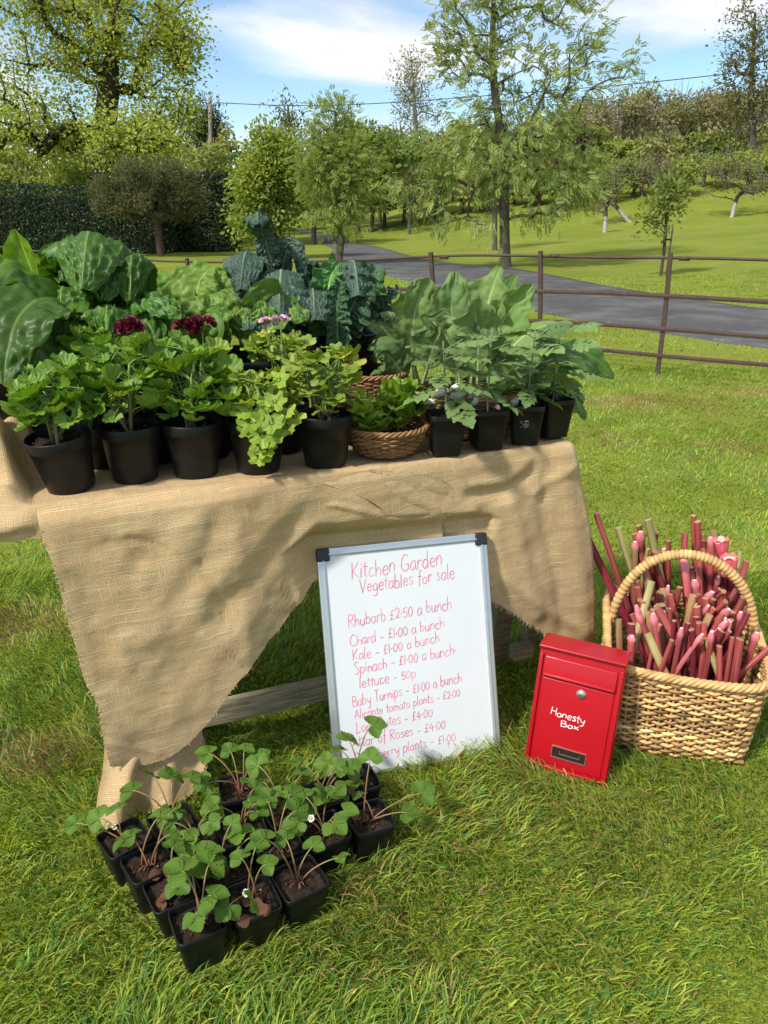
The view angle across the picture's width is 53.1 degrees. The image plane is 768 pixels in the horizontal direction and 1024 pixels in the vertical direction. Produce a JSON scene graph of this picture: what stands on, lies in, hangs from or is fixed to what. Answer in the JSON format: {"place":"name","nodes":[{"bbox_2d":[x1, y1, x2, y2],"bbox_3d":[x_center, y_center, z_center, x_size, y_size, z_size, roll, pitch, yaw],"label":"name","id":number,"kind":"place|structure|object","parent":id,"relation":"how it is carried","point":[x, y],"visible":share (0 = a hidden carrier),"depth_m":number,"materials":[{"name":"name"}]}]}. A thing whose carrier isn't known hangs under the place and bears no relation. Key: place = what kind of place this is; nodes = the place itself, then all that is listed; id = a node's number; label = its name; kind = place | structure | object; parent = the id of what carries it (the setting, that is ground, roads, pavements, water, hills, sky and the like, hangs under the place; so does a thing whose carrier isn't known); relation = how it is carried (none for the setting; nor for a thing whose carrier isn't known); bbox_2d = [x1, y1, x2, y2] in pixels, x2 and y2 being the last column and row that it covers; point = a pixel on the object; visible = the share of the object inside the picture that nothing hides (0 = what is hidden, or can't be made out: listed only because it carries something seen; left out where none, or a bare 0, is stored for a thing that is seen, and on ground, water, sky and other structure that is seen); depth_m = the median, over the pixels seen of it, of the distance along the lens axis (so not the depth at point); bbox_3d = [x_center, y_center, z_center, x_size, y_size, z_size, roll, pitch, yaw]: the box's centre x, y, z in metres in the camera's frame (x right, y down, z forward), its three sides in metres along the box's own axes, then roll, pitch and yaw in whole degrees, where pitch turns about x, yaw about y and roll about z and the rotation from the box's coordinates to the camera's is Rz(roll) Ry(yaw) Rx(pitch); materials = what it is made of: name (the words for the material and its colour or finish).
{"place":"outdoors","nodes":[
{"label":"outdoors","id":0,"kind":"place"},
{"bbox_2d":[0,111,767,1023],"bbox_3d":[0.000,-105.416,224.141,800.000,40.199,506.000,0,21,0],"label":"lawn","id":1,"kind":"structure","parent":0,"point":[704,227],"depth_m":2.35,"materials":[{"name":"plant"}]},
{"bbox_2d":[0,178,176,253],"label":"hedge","id":2,"kind":"object","parent":1,"relation":"on","point":[36,221],"visible":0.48,"depth_m":31.38,"materials":[{"name":"green plant"}]},
{"bbox_2d":[64,801,152,886],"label":"potted strawberry plant","id":3,"kind":"object","parent":1,"relation":"on","point":[114,848],"visible":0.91,"depth_m":1.71,"materials":[{"name":"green plant"}]},
{"bbox_2d":[0,0,224,195],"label":"broadleaf tree","id":4,"kind":"object","parent":1,"relation":"on","point":[102,139],"visible":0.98,"depth_m":36.37,"materials":[{"name":"green plant"}]},
{"bbox_2d":[81,151,216,255],"bbox_3d":[-9.047,-11.703,29.369,4.860,3.891,4.650,-12,24,-29],"label":"domed tree","id":5,"kind":"object","parent":1,"relation":"on","point":[131,190],"visible":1,"depth_m":28.64,"materials":[{"name":"green plant"}]},
{"bbox_2d":[96,730,206,829],"bbox_3d":[-0.571,0.596,1.885,0.288,0.293,0.140,-8,22,-20],"label":"burlap cloth","id":6,"kind":"object","parent":1,"relation":"on","point":[114,780],"visible":0.35,"depth_m":1.90,"materials":[{"name":"fabric"}]},
{"bbox_2d":[120,799,184,913],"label":"potted strawberry plant","id":7,"kind":"object","parent":1,"relation":"on","point":[144,865],"visible":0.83,"depth_m":1.65,"materials":[{"name":"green plant"}]},
{"bbox_2d":[119,766,200,856],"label":"potted strawberry plant","id":8,"kind":"object","parent":1,"relation":"on","point":[166,773],"visible":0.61,"depth_m":1.76,"materials":[{"name":"green plant"}]},
{"bbox_2d":[142,838,224,939],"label":"potted strawberry plant","id":9,"kind":"object","parent":1,"relation":"on","point":[162,897],"visible":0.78,"depth_m":1.57,"materials":[{"name":"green plant"}]},
{"bbox_2d":[157,802,226,889],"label":"potted strawberry plant","id":10,"kind":"object","parent":1,"relation":"on","point":[213,824],"visible":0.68,"depth_m":1.67,"materials":[{"name":"green plant"}]},
{"bbox_2d":[163,850,229,974],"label":"potted strawberry plant","id":11,"kind":"object","parent":1,"relation":"on","point":[199,932],"visible":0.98,"depth_m":1.50,"materials":[{"name":"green plant"}]},
{"bbox_2d":[167,169,242,251],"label":"hedge","id":12,"kind":"object","parent":1,"relation":"on","point":[201,233],"visible":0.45,"depth_m":33.29,"materials":[{"name":"green plant"}]},
{"bbox_2d":[169,91,243,153],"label":"pine tree","id":13,"kind":"object","parent":1,"relation":"on","point":[204,136],"visible":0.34,"depth_m":60.58,"materials":[{"name":"green plant"}]},
{"bbox_2d":[205,97,215,150],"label":"telegraph pole","id":14,"kind":"object","parent":1,"relation":"on","point":[209,115],"visible":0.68,"depth_m":51.83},
{"bbox_2d":[215,69,767,105],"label":"overhead cable","id":15,"kind":"object","parent":14,"relation":"attached to","point":[506,94],"visible":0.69,"depth_m":47.22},
{"bbox_2d":[177,814,252,886],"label":"potted strawberry plant","id":16,"kind":"object","parent":1,"relation":"on","point":[237,874],"visible":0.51,"depth_m":1.63,"materials":[{"name":"green plant"}]},
{"bbox_2d":[193,742,270,815],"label":"potted strawberry plant","id":17,"kind":"object","parent":1,"relation":"on","point":[235,790],"visible":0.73,"depth_m":1.86,"materials":[{"name":"green plant"}]},
{"bbox_2d":[198,779,270,868],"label":"potted strawberry plant","id":18,"kind":"object","parent":1,"relation":"on","point":[251,820],"visible":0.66,"depth_m":1.71,"materials":[{"name":"green plant"}]},
{"bbox_2d":[214,837,281,950],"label":"potted strawberry plant","id":19,"kind":"object","parent":1,"relation":"on","point":[249,907],"visible":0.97,"depth_m":1.54,"materials":[{"name":"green plant"}]},
{"bbox_2d":[216,113,321,252],"bbox_3d":[-4.051,-11.596,27.599,3.864,4.992,3.541,0,21,0],"label":"young tree","id":20,"kind":"object","parent":1,"relation":"on","point":[262,182],"visible":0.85,"depth_m":27.15,"materials":[{"name":"green plant"}]},
{"bbox_2d":[245,752,316,839],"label":"potted strawberry plant","id":21,"kind":"object","parent":1,"relation":"on","point":[253,762],"visible":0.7,"depth_m":1.79,"materials":[{"name":"green plant"}]},
{"bbox_2d":[255,784,308,878],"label":"potted strawberry plant","id":22,"kind":"object","parent":1,"relation":"on","point":[296,799],"visible":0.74,"depth_m":1.70,"materials":[{"name":"green plant"}]},
{"bbox_2d":[259,84,315,229],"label":"tall sparse tree","id":23,"kind":"object","parent":1,"relation":"on","point":[289,118],"visible":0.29,"depth_m":62.46,"materials":[{"name":"green plant"}]},
{"bbox_2d":[36,514,541,727],"bbox_3d":[-0.410,0.177,2.299,1.917,0.789,0.727,-8,22,-21],"label":"trestle table","id":24,"kind":"object","parent":1,"relation":"on","point":[237,707],"visible":0.16,"depth_m":2.18,"materials":[{"name":"wood"}]},
{"bbox_2d":[0,416,451,768],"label":"burlap cloth","id":25,"kind":"object","parent":24,"relation":"on","point":[182,598],"visible":0.7,"depth_m":1.80,"materials":[{"name":"fabric"}]},
{"bbox_2d":[0,372,71,430],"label":"crate","id":26,"kind":"object","parent":25,"relation":"on","point":[5,398],"visible":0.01,"depth_m":1.88,"materials":[{"name":"black plastic"}]},
{"bbox_2d":[0,229,91,383],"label":"chard bunch","id":27,"kind":"object","parent":26,"relation":"in","point":[34,311],"visible":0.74,"depth_m":1.81,"materials":[{"name":"green plant"}]},
{"bbox_2d":[36,231,183,350],"bbox_3d":[-0.716,-0.537,1.970,0.435,0.342,0.351,0,21,0],"label":"chard bunch","id":28,"kind":"object","parent":26,"relation":"in","point":[113,280],"visible":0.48,"depth_m":1.91,"materials":[{"name":"green plant"}]},
{"bbox_2d":[0,351,108,495],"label":"potted geranium","id":29,"kind":"object","parent":25,"relation":"on","point":[58,448],"visible":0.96,"depth_m":1.68,"materials":[{"name":"plant"}]},
{"bbox_2d":[41,324,128,468],"bbox_3d":[-0.715,-0.287,1.884,0.183,0.346,0.178,16,26,35],"label":"potted geranium","id":30,"kind":"object","parent":25,"relation":"on","point":[72,343],"visible":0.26,"depth_m":1.83,"materials":[{"name":"plant"}]},
{"bbox_2d":[70,331,180,483],"bbox_3d":[-0.593,-0.243,1.771,0.250,0.345,0.233,9,23,22],"label":"potted geranium","id":31,"kind":"object","parent":25,"relation":"on","point":[131,445],"visible":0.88,"depth_m":1.75,"materials":[{"name":"plant"}]},
{"bbox_2d":[110,315,182,463],"bbox_3d":[-0.585,-0.308,1.911,0.194,0.367,0.188,0,21,0],"label":"potted geranium","id":32,"kind":"object","parent":25,"relation":"on","point":[130,323],"visible":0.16,"depth_m":1.87,"materials":[{"name":"plant"}]},
{"bbox_2d":[135,329,243,478],"bbox_3d":[-0.455,-0.255,1.812,0.262,0.336,0.245,0,21,0],"label":"potted geranium","id":33,"kind":"object","parent":25,"relation":"on","point":[193,438],"visible":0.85,"depth_m":1.78,"materials":[{"name":"plant"}]},
{"bbox_2d":[170,314,232,458],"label":"potted geranium","id":34,"kind":"object","parent":25,"relation":"on","point":[192,324],"visible":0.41,"depth_m":1.91,"materials":[{"name":"plant"}]},
{"bbox_2d":[120,345,285,450],"bbox_3d":[-0.481,-0.315,2.096,0.428,0.246,0.329,-4,21,-9],"label":"crate","id":35,"kind":"object","parent":25,"relation":"on","point":[248,364],"visible":0.03,"depth_m":1.97,"materials":[{"name":"black plastic"}]},
{"bbox_2d":[156,259,309,346],"bbox_3d":[-0.477,-0.559,2.087,0.552,0.230,0.269,8,22,19],"label":"spinach heap","id":36,"kind":"object","parent":35,"relation":"in","point":[199,287],"visible":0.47,"depth_m":2.07,"materials":[{"name":"green plant"}]},
{"bbox_2d":[223,209,312,338],"bbox_3d":[-0.312,-0.661,2.152,0.299,0.355,0.375,-10,23,-24],"label":"kale bunch","id":37,"kind":"object","parent":35,"relation":"on","point":[272,257],"visible":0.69,"depth_m":2.14,"materials":[{"name":"green plant"}]},
{"bbox_2d":[222,365,306,474],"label":"potted geranium","id":38,"kind":"object","parent":25,"relation":"on","point":[259,432],"visible":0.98,"depth_m":1.78,"materials":[{"name":"plant"}]},
{"bbox_2d":[240,314,315,453],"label":"potted geranium","id":39,"kind":"object","parent":25,"relation":"on","point":[262,348],"visible":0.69,"depth_m":1.96,"materials":[{"name":"plant"}]},
{"bbox_2d":[276,342,373,468],"bbox_3d":[-0.142,-0.263,1.885,0.224,0.299,0.230,-15,26,-34],"label":"potted geranium","id":40,"kind":"object","parent":25,"relation":"on","point":[324,427],"visible":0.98,"depth_m":1.86,"materials":[{"name":"plant"}]},
{"bbox_2d":[309,405,594,642],"bbox_3d":[0.105,0.050,2.444,0.928,0.677,0.778,-8,22,-21],"label":"burlap cloth","id":41,"kind":"object","parent":24,"relation":"on","point":[524,507],"visible":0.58,"depth_m":2.13,"materials":[{"name":"fabric"}]},
{"bbox_2d":[299,328,377,406],"bbox_3d":[-0.127,-0.416,2.340,0.253,0.262,0.255,0,21,0],"label":"bucket","id":42,"kind":"object","parent":41,"relation":"on","point":[368,367],"visible":0.17,"depth_m":2.24,"materials":[{"name":"black plastic"}]},
{"bbox_2d":[295,253,401,345],"bbox_3d":[-0.112,-0.600,2.182,0.328,0.258,0.271,0,21,0],"label":"kale bunch","id":43,"kind":"object","parent":42,"relation":"in","point":[349,300],"visible":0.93,"depth_m":2.15,"materials":[{"name":"green plant"}]},
{"bbox_2d":[333,363,405,429],"bbox_3d":[-0.041,-0.338,2.263,0.228,0.166,0.228,0,21,0],"label":"wicker basket","id":44,"kind":"object","parent":41,"relation":"on","point":[375,382],"visible":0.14,"depth_m":2.15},
{"bbox_2d":[349,415,429,458],"bbox_3d":[0.003,-0.199,2.021,0.235,0.079,0.234,0,21,0],"label":"wicker basket","id":45,"kind":"object","parent":41,"relation":"on","point":[392,444],"visible":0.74,"depth_m":1.94,"materials":[{"name":"wicker"}]},
{"bbox_2d":[349,401,402,432],"bbox_3d":[-0.032,-0.247,1.978,0.162,0.092,0.148,0,21,0],"label":"lettuce","id":46,"kind":"object","parent":45,"relation":"in","point":[377,419],"visible":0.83,"depth_m":1.94,"materials":[{"name":"green plant"}]},
{"bbox_2d":[371,375,430,428],"bbox_3d":[0.046,-0.292,2.024,0.174,0.143,0.172,-19,28,-40],"label":"lettuce","id":47,"kind":"object","parent":45,"relation":"in","point":[396,392],"visible":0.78,"depth_m":1.98,"materials":[{"name":"green plant"}]},
{"bbox_2d":[402,337,495,456],"bbox_3d":[0.166,-0.297,1.975,0.226,0.300,0.240,3,21,8],"label":"potted tomato plant","id":48,"kind":"object","parent":41,"relation":"on","point":[449,422],"visible":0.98,"depth_m":1.95,"materials":[{"name":"green plant"}]},
{"bbox_2d":[414,377,518,438],"bbox_3d":[0.233,-0.301,2.224,0.350,0.126,0.299,0,21,0],"label":"wicker basket","id":49,"kind":"object","parent":41,"relation":"on","point":[482,402],"visible":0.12,"depth_m":2.12,"materials":[{"name":"wicker"}]},
{"bbox_2d":[367,277,450,408],"bbox_3d":[0.101,-0.468,2.151,0.245,0.355,0.271,-17,27,-37],"label":"turnip bunch","id":50,"kind":"object","parent":49,"relation":"in","point":[410,323],"visible":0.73,"depth_m":2.17,"materials":[{"name":"green plant"}]},
{"bbox_2d":[430,265,534,405],"bbox_3d":[0.253,-0.505,2.178,0.249,0.362,0.366,19,28,40],"label":"turnip bunch","id":51,"kind":"object","parent":49,"relation":"in","point":[489,301],"visible":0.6,"depth_m":2.17,"materials":[{"name":"green plant"}]},
{"bbox_2d":[482,320,614,419],"bbox_3d":[0.468,-0.409,2.245,0.513,0.298,0.169,-14,25,-32],"label":"turnip bunch","id":52,"kind":"object","parent":49,"relation":"in","point":[594,361],"visible":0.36,"depth_m":2.17,"materials":[{"name":"green plant"}]},
{"bbox_2d":[445,327,539,450],"bbox_3d":[0.273,-0.330,2.037,0.243,0.318,0.234,1,21,1],"label":"potted tomato plant","id":53,"kind":"object","parent":41,"relation":"on","point":[488,431],"visible":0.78,"depth_m":2.02,"materials":[{"name":"green plant"}]},
{"bbox_2d":[482,322,582,444],"bbox_3d":[0.403,-0.344,2.075,0.231,0.316,0.251,-15,26,-34],"label":"potted tomato plant","id":54,"kind":"object","parent":41,"relation":"on","point":[525,429],"visible":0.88,"depth_m":2.06,"materials":[{"name":"green plant"}]},
{"bbox_2d":[526,322,602,438],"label":"potted tomato plant","id":55,"kind":"object","parent":41,"relation":"on","point":[556,421],"visible":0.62,"depth_m":2.12,"materials":[{"name":"green plant"}]},
{"bbox_2d":[250,829,350,928],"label":"potted strawberry plant","id":56,"kind":"object","parent":1,"relation":"on","point":[301,884],"visible":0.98,"depth_m":1.61,"materials":[{"name":"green plant"}]},
{"bbox_2d":[281,786,358,874],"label":"potted strawberry plant","id":57,"kind":"object","parent":1,"relation":"on","point":[330,828],"visible":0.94,"depth_m":1.72,"materials":[{"name":"green plant"}]},
{"bbox_2d":[287,757,361,814],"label":"potted strawberry plant","id":58,"kind":"object","parent":1,"relation":"on","point":[350,767],"visible":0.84,"depth_m":1.82,"materials":[{"name":"green plant"}]},
{"bbox_2d":[277,83,390,259],"bbox_3d":[-1.497,-10.480,24.101,3.480,5.448,3.901,0,21,0],"label":"young tree","id":59,"kind":"object","parent":1,"relation":"on","point":[333,216],"visible":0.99,"depth_m":23.57,"materials":[{"name":"green plant"}]},
{"bbox_2d":[314,715,386,803],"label":"potted strawberry plant","id":60,"kind":"object","parent":1,"relation":"on","point":[375,730],"visible":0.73,"depth_m":1.87,"materials":[{"name":"green plant"}]},
{"bbox_2d":[0,76,767,244],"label":"woodland","id":61,"kind":"object","parent":1,"relation":"on","point":[676,122],"visible":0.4,"depth_m":54.26,"materials":[{"name":"green plant"}]},
{"bbox_2d":[0,246,767,374],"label":"estate fence","id":62,"kind":"object","parent":1,"relation":"on","point":[540,291],"visible":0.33,"depth_m":7.16,"materials":[{"name":"metal"}]},
{"bbox_2d":[344,746,435,862],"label":"potted strawberry plant","id":63,"kind":"object","parent":1,"relation":"on","point":[371,825],"visible":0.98,"depth_m":1.76,"materials":[{"name":"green plant"}]},
{"bbox_2d":[315,532,501,773],"bbox_3d":[0.074,0.386,2.062,0.469,0.624,0.022,-5,4,-14],"label":"whiteboard","id":64,"kind":"object","parent":1,"relation":"on","point":[407,630],"visible":0.94,"depth_m":2.06,"materials":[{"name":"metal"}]},
{"bbox_2d":[384,154,434,233],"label":"apple tree","id":65,"kind":"object","parent":1,"relation":"on","point":[411,202],"visible":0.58,"depth_m":48.64,"materials":[{"name":"green plant"}]},
{"bbox_2d":[383,39,451,199],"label":"tall sparse tree","id":66,"kind":"object","parent":1,"relation":"on","point":[414,92],"visible":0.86,"depth_m":63.54,"materials":[{"name":"green plant"}]},
{"bbox_2d":[453,110,524,249],"bbox_3d":[4.186,-13.501,31.511,3.088,5.475,3.060,19,28,41],"label":"apple tree","id":67,"kind":"object","parent":1,"relation":"on","point":[494,217],"visible":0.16,"depth_m":31.59,"materials":[{"name":"green plant"}]},
{"bbox_2d":[373,0,656,266],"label":"rowan tree","id":68,"kind":"object","parent":1,"relation":"on","point":[498,161],"visible":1,"depth_m":21.38,"materials":[{"name":"green plant"}]},
{"bbox_2d":[524,632,631,785],"bbox_3d":[0.509,0.523,2.042,0.222,0.348,0.100,11,14,22],"label":"cash box","id":69,"kind":"object","parent":1,"relation":"on","point":[577,701],"visible":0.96,"depth_m":2.00,"materials":[{"name":"red metal"}]},
{"bbox_2d":[531,676,613,778],"bbox_3d":[0.490,0.564,2.011,0.184,0.240,0.012,11,14,22],"label":"door","id":70,"kind":"structure","parent":69,"relation":"in","point":[573,720],"depth_m":2.01,"materials":[{"name":"red metal"}]},
{"bbox_2d":[582,172,617,231],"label":"apple tree","id":71,"kind":"object","parent":1,"relation":"on","point":[605,212],"visible":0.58,"depth_m":40.27,"materials":[{"name":"green plant"}]},
{"bbox_2d":[586,153,637,221],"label":"apple tree","id":72,"kind":"object","parent":1,"relation":"on","point":[620,212],"visible":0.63,"depth_m":45.56,"materials":[{"name":"green plant"}]},
{"bbox_2d":[629,142,685,202],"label":"apple tree","id":73,"kind":"object","parent":1,"relation":"on","point":[653,170],"visible":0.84,"depth_m":49.19,"materials":[{"name":"green plant"}]},
{"bbox_2d":[630,165,698,275],"bbox_3d":[6.678,-6.995,18.676,1.676,2.617,1.298,0,21,0],"label":"sapling","id":74,"kind":"object","parent":1,"relation":"on","point":[665,192],"visible":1,"depth_m":18.41,"materials":[{"name":"green plant"}]},
{"bbox_2d":[601,549,767,764],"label":"wicker basket","id":75,"kind":"object","parent":1,"relation":"on","point":[749,694],"visible":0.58,"depth_m":2.05,"materials":[{"name":"wicker"}]},
{"bbox_2d":[591,538,642,660],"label":"rhubarb stalk","id":76,"kind":"object","parent":75,"relation":"in","point":[604,573],"visible":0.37,"depth_m":2.34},
{"bbox_2d":[594,512,642,659],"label":"rhubarb stalk","id":77,"kind":"object","parent":75,"relation":"in","point":[612,560],"visible":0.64,"depth_m":2.30,"materials":[{"name":"food"}]},
{"bbox_2d":[615,526,631,572],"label":"rhubarb stalk","id":78,"kind":"object","parent":75,"relation":"in","point":[624,548],"visible":0.31,"depth_m":2.31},
{"bbox_2d":[631,541,638,612],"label":"rhubarb stalk","id":79,"kind":"object","parent":75,"relation":"in","point":[634,546],"visible":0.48,"depth_m":2.30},
{"bbox_2d":[623,580,655,699],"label":"rhubarb stalk","id":80,"kind":"object","parent":75,"relation":"in","point":[648,592],"visible":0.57,"depth_m":2.11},
{"bbox_2d":[644,518,666,586],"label":"rhubarb stalk","id":81,"kind":"object","parent":75,"relation":"in","point":[651,535],"visible":0.27,"depth_m":2.27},
{"bbox_2d":[644,632,678,696],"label":"rhubarb stalk","id":82,"kind":"object","parent":75,"relation":"in","point":[654,648],"visible":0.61,"depth_m":2.06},
{"bbox_2d":[649,612,678,730],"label":"rhubarb stalk","id":83,"kind":"object","parent":75,"relation":"in","point":[654,620],"visible":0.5,"depth_m":2.06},
{"bbox_2d":[658,627,683,738],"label":"rhubarb stalk","id":84,"kind":"object","parent":75,"relation":"in","point":[680,633],"visible":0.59,"depth_m":2.04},
{"bbox_2d":[649,633,703,723],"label":"rhubarb stalk","id":85,"kind":"object","parent":75,"relation":"in","point":[697,641],"visible":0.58,"depth_m":2.04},
{"bbox_2d":[672,621,690,721],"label":"rhubarb stalk","id":86,"kind":"object","parent":75,"relation":"in","point":[687,625],"visible":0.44,"depth_m":2.05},
{"bbox_2d":[679,559,691,611],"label":"rhubarb stalk","id":87,"kind":"object","parent":75,"relation":"in","point":[684,566],"visible":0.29,"depth_m":2.19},
{"bbox_2d":[675,628,695,741],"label":"rhubarb stalk","id":88,"kind":"object","parent":75,"relation":"in","point":[692,655],"visible":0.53,"depth_m":2.05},
{"bbox_2d":[655,606,731,731],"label":"rhubarb stalk","id":89,"kind":"object","parent":75,"relation":"in","point":[663,618],"visible":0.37,"depth_m":2.09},
{"bbox_2d":[682,622,706,731],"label":"rhubarb stalk","id":90,"kind":"object","parent":75,"relation":"in","point":[701,658],"visible":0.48,"depth_m":2.07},
{"bbox_2d":[695,630,715,704],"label":"rhubarb stalk","id":91,"kind":"object","parent":75,"relation":"in","point":[711,636],"visible":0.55,"depth_m":2.04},
{"bbox_2d":[713,644,722,744],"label":"rhubarb stalk","id":92,"kind":"object","parent":75,"relation":"in","point":[719,662],"visible":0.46,"depth_m":2.02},
{"bbox_2d":[713,536,729,558],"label":"rhubarb stalk","id":93,"kind":"object","parent":75,"relation":"in","point":[721,545],"visible":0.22,"depth_m":2.21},
{"bbox_2d":[716,636,734,733],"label":"rhubarb stalk","id":94,"kind":"object","parent":75,"relation":"in","point":[728,659],"visible":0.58,"depth_m":2.02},
{"bbox_2d":[701,611,750,722],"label":"rhubarb stalk","id":95,"kind":"object","parent":75,"relation":"in","point":[742,624],"visible":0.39,"depth_m":2.07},
{"bbox_2d":[720,552,737,679],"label":"rhubarb stalk","id":96,"kind":"object","parent":75,"relation":"in","point":[729,560],"visible":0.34,"depth_m":2.19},
{"bbox_2d":[722,637,743,732],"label":"rhubarb stalk","id":97,"kind":"object","parent":75,"relation":"in","point":[736,660],"visible":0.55,"depth_m":2.00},
{"bbox_2d":[699,646,767,711],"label":"rhubarb stalk","id":98,"kind":"object","parent":75,"relation":"in","point":[757,658],"visible":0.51,"depth_m":2.04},
{"bbox_2d":[723,631,759,709],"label":"rhubarb stalk","id":99,"kind":"object","parent":75,"relation":"in","point":[753,643],"visible":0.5,"depth_m":2.04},
{"bbox_2d":[691,137,767,216],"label":"apple tree","id":100,"kind":"object","parent":1,"relation":"on","point":[738,171],"visible":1,"depth_m":44.16,"materials":[{"name":"green plant"}]},
{"bbox_2d":[701,0,767,170],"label":"tall sparse tree","id":101,"kind":"object","parent":1,"relation":"on","point":[751,118],"visible":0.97,"depth_m":54.51,"materials":[{"name":"green plant"}]},
{"bbox_2d":[0,0,767,174],"label":"sky","id":102,"kind":"structure","parent":0,"point":[305,46],"materials":[{"name":"blue"}]},
{"bbox_2d":[289,229,767,348],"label":"driveway","id":103,"kind":"structure","parent":0,"point":[694,314],"depth_m":12.88,"materials":[{"name":"asphalt"}]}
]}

